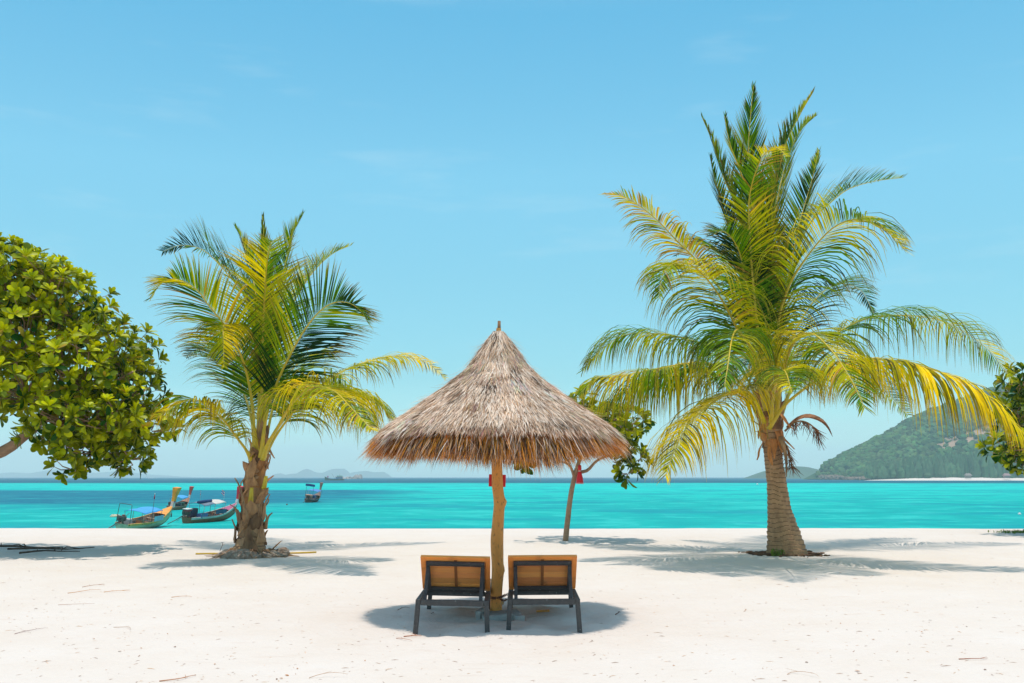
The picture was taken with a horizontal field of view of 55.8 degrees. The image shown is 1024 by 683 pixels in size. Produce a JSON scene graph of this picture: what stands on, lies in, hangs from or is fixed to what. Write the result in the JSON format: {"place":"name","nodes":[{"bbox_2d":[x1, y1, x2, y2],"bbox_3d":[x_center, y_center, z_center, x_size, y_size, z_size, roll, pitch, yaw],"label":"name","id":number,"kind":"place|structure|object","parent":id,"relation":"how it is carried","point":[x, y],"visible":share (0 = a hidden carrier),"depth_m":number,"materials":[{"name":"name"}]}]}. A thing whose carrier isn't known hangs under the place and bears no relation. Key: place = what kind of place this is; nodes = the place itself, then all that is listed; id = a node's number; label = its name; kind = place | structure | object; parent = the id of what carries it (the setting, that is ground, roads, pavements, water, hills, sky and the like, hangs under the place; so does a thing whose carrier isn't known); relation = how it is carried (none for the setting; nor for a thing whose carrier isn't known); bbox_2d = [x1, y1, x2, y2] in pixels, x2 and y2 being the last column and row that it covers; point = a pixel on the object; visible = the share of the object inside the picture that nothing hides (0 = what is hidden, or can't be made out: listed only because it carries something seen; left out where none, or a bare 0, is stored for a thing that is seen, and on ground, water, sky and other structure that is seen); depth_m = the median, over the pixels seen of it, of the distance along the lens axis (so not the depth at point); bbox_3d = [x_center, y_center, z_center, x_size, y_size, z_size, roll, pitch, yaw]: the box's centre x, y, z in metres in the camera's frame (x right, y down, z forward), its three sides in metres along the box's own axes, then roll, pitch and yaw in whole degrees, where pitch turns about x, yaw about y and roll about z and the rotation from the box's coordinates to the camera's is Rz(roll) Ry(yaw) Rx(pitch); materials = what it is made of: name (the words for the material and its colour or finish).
{"place":"outdoors","nodes":[
{"label":"outdoors","id":0,"kind":"place"},
{"bbox_2d":[0,469,180,476],"bbox_3d":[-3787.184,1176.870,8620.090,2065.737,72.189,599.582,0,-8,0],"label":"distant island","id":1,"kind":"structure","parent":0,"point":[50,474],"depth_m":8484.09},
{"bbox_2d":[269,469,390,477],"bbox_3d":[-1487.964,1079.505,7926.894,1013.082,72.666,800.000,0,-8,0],"label":"distant island","id":2,"kind":"structure","parent":0,"point":[304,473],"depth_m":7737.77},
{"bbox_2d":[0,528,1023,682],"bbox_3d":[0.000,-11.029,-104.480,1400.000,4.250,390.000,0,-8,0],"label":"beach","id":3,"kind":"structure","parent":0,"point":[929,567],"depth_m":10.99,"materials":[{"name":"white sand"}]},
{"bbox_2d":[0,543,61,547],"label":"driftwood","id":4,"kind":"object","parent":3,"relation":"on","point":[18,545],"visible":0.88,"depth_m":20.41,"materials":[{"name":"brown wood"}]},
{"bbox_2d":[19,547,79,553],"bbox_3d":[-9.086,4.084,18.919,1.010,0.119,0.620,-2,-8,15],"label":"driftwood","id":5,"kind":"object","parent":3,"relation":"on","point":[37,550],"visible":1,"depth_m":18.91,"materials":[{"name":"brown wood"}]},
{"bbox_2d":[7,546,94,549],"bbox_3d":[-9.441,4.228,19.811,1.626,0.072,0.565,3,-9,-21],"label":"driftwood","id":6,"kind":"object","parent":3,"relation":"on","point":[67,548],"visible":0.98,"depth_m":19.79,"materials":[{"name":"brown wood"}]},
{"bbox_2d":[0,232,186,484],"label":"broadleaf tree","id":7,"kind":"object","parent":3,"relation":"on","point":[114,425],"visible":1,"depth_m":19.44,"materials":[{"name":"green plant"}]},
{"bbox_2d":[159,675,193,681],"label":"twig","id":8,"kind":"object","parent":3,"relation":"on","point":[176,678],"visible":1,"depth_m":7.29,"materials":[{"name":"beige wood"}]},
{"bbox_2d":[196,551,315,554],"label":"husk litter","id":9,"kind":"object","parent":3,"relation":"on","point":[290,553],"visible":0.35,"depth_m":19.32,"materials":[{"name":"brown plant"}]},
{"bbox_2d":[142,211,449,558],"bbox_3d":[-4.815,0.680,19.918,6.726,7.656,9.591,0,-8,0],"label":"palm tree","id":10,"kind":"object","parent":3,"relation":"on","point":[264,378],"visible":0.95,"depth_m":18.00,"materials":[{"name":"green plant"}]},
{"bbox_2d":[413,555,490,634],"bbox_3d":[-0.598,2.678,10.572,0.763,0.754,1.956,1,-8,0],"label":"sun lounger","id":11,"kind":"object","parent":3,"relation":"on","point":[445,575],"visible":0.88,"depth_m":10.12,"materials":[{"name":"wood"}]},
{"bbox_2d":[475,607,483,619],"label":"concrete block","id":12,"kind":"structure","parent":3,"relation":"on","point":[479,612],"depth_m":10.45,"materials":[{"name":"grey concrete"}]},
{"bbox_2d":[356,321,635,610],"bbox_3d":[-0.178,1.409,10.916,3.234,3.320,3.235,0,-8,0],"label":"thatched parasol","id":13,"kind":"object","parent":3,"relation":"on","point":[497,401],"visible":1,"depth_m":10.05,"materials":[{"name":"plant"}]},
{"bbox_2d":[481,609,520,620],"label":"concrete slab","id":14,"kind":"structure","parent":3,"relation":"on","point":[500,615],"depth_m":10.38,"materials":[{"name":"grey concrete"}]},
{"bbox_2d":[512,614,524,620],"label":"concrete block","id":15,"kind":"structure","parent":3,"relation":"on","point":[521,617],"depth_m":10.30,"materials":[{"name":"grey concrete"}]},
{"bbox_2d":[536,609,549,611],"bbox_3d":[0.352,3.070,11.025,0.150,0.022,0.050,-1,-8,-3],"label":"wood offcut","id":16,"kind":"object","parent":3,"relation":"on","point":[546,610],"visible":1,"depth_m":11.00,"materials":[{"name":"brown wood"}]},
{"bbox_2d":[506,555,581,632],"bbox_3d":[0.328,2.690,10.664,0.763,0.754,1.956,-1,-8,1],"label":"sun lounger","id":17,"kind":"object","parent":3,"relation":"on","point":[541,574],"visible":0.94,"depth_m":10.21,"materials":[{"name":"wood"}]},
{"bbox_2d":[490,593,507,601],"bbox_3d":[-0.108,2.747,10.403,0.269,0.116,0.347,-2,-8,12],"label":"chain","id":18,"kind":"object","parent":17,"relation":"attached to","point":[500,598],"visible":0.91,"depth_m":10.40,"materials":[{"name":"metal"}]},
{"bbox_2d":[515,384,655,540],"bbox_3d":[1.748,2.936,23.377,3.479,3.868,3.323,0,-8,0],"label":"broadleaf tree","id":19,"kind":"object","parent":3,"relation":"on","point":[630,432],"visible":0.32,"depth_m":22.96,"materials":[{"name":"green plant"}]},
{"bbox_2d":[576,459,583,483],"bbox_3d":[1.613,3.038,23.058,0.186,0.712,0.181,0,-8,0],"label":"hanging lantern","id":20,"kind":"object","parent":19,"relation":"hanging from","point":[579,479],"visible":0.84,"depth_m":22.98,"materials":[{"name":"paint"}]},
{"bbox_2d":[770,548,784,555],"bbox_3d":[5.029,4.039,18.518,0.426,0.146,0.438,0,-8,0],"label":"grass tuft","id":21,"kind":"object","parent":3,"relation":"on","point":[775,553],"visible":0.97,"depth_m":18.49,"materials":[{"name":"green plant"}]},
{"bbox_2d":[738,550,829,557],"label":"husk litter","id":22,"kind":"object","parent":3,"relation":"on","point":[810,553],"visible":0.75,"depth_m":18.65,"materials":[{"name":"brown plant"}]},
{"bbox_2d":[573,80,1023,555],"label":"palm tree","id":23,"kind":"object","parent":3,"relation":"on","point":[758,310],"visible":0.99,"depth_m":18.39,"materials":[{"name":"green plant"}]},
{"bbox_2d":[975,361,1023,475],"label":"broadleaf tree","id":24,"kind":"object","parent":3,"relation":"on","point":[1015,405],"visible":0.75,"depth_m":25.74,"materials":[{"name":"green plant"}]},
{"bbox_2d":[988,529,1023,533],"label":"ground cover","id":25,"kind":"object","parent":3,"relation":"on","point":[1015,531],"visible":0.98,"depth_m":26.32,"materials":[{"name":"green plant"}]},
{"bbox_2d":[0,477,1023,528],"bbox_3d":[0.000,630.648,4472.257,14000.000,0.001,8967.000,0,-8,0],"label":"sea","id":26,"kind":"structure","parent":0,"point":[450,502],"depth_m":153.09,"materials":[{"name":"liquid"}]},
{"bbox_2d":[109,487,180,528],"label":"longtail boat","id":27,"kind":"object","parent":26,"relation":"on","point":[156,517],"visible":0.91,"depth_m":76.15,"materials":[{"name":"paint"}]},
{"bbox_2d":[166,486,193,509],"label":"longtail boat","id":28,"kind":"object","parent":26,"relation":"on","point":[181,504],"visible":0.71,"depth_m":120.76,"materials":[{"name":"paint"}]},
{"bbox_2d":[167,486,242,524],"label":"longtail boat","id":29,"kind":"object","parent":26,"relation":"on","point":[191,515],"visible":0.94,"depth_m":86.50,"materials":[{"name":"paint"}]},
{"bbox_2d":[303,482,322,502],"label":"longtail boat","id":30,"kind":"object","parent":26,"relation":"on","point":[309,498],"visible":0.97,"depth_m":154.02,"materials":[{"name":"paint"}]},
{"bbox_2d":[325,474,343,479],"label":"fishing boat","id":31,"kind":"object","parent":26,"relation":"on","point":[338,478],"visible":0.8,"depth_m":1154.06,"materials":[{"name":"paint"}]},
{"bbox_2d":[343,474,362,478],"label":"boat","id":32,"kind":"object","parent":26,"relation":"in","point":[357,476],"visible":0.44,"depth_m":2015.78,"materials":[{"name":"white"}]},
{"bbox_2d":[818,474,870,479],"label":"headland rocks","id":33,"kind":"object","parent":26,"relation":"in","point":[831,477],"visible":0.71,"depth_m":1341.67,"materials":[{"name":"grey stone"}]},
{"bbox_2d":[0,0,1023,476],"label":"sky","id":34,"kind":"structure","parent":0,"point":[465,152],"materials":[{"name":"blue"}]},
{"bbox_2d":[3,535,1023,682],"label":"sand debris","id":35,"kind":"object","parent":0,"point":[534,649],"visible":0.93,"depth_m":8.65,"materials":[{"name":"white sand"}]},
{"bbox_2d":[745,466,818,478],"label":"distant island","id":36,"kind":"structure","parent":0,"point":[806,471],"depth_m":2548.81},
{"bbox_2d":[803,425,992,479],"bbox_3d":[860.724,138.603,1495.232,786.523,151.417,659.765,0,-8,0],"label":"island hill","id":37,"kind":"structure","parent":0,"point":[951,444],"depth_m":1362.39,"materials":[{"name":"soil"}]},
{"bbox_2d":[815,382,1023,478],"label":"forest","id":38,"kind":"object","parent":37,"relation":"on","point":[907,437],"visible":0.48,"depth_m":1410.50,"materials":[{"name":"green plant"}]},
{"bbox_2d":[874,477,1023,480],"bbox_3d":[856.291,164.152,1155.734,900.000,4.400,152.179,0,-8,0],"label":"island beach","id":39,"kind":"structure","parent":0,"point":[960,479],"depth_m":1114.04,"materials":[{"name":"white sand"}]},
{"bbox_2d":[864,449,1023,478],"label":"shore forest","id":40,"kind":"object","parent":39,"relation":"on","point":[947,465],"visible":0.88,"depth_m":1137.10,"materials":[{"name":"green plant"}]},
{"bbox_2d":[963,473,972,477],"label":"beach hut","id":41,"kind":"object","parent":39,"relation":"on","point":[967,475],"visible":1,"depth_m":1109.24,"materials":[{"name":"paint"}]},
{"bbox_2d":[1002,473,1010,477],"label":"beach hut","id":42,"kind":"object","parent":39,"relation":"on","point":[1006,475],"visible":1,"depth_m":1109.91,"materials":[{"name":"paint"}]}
]}

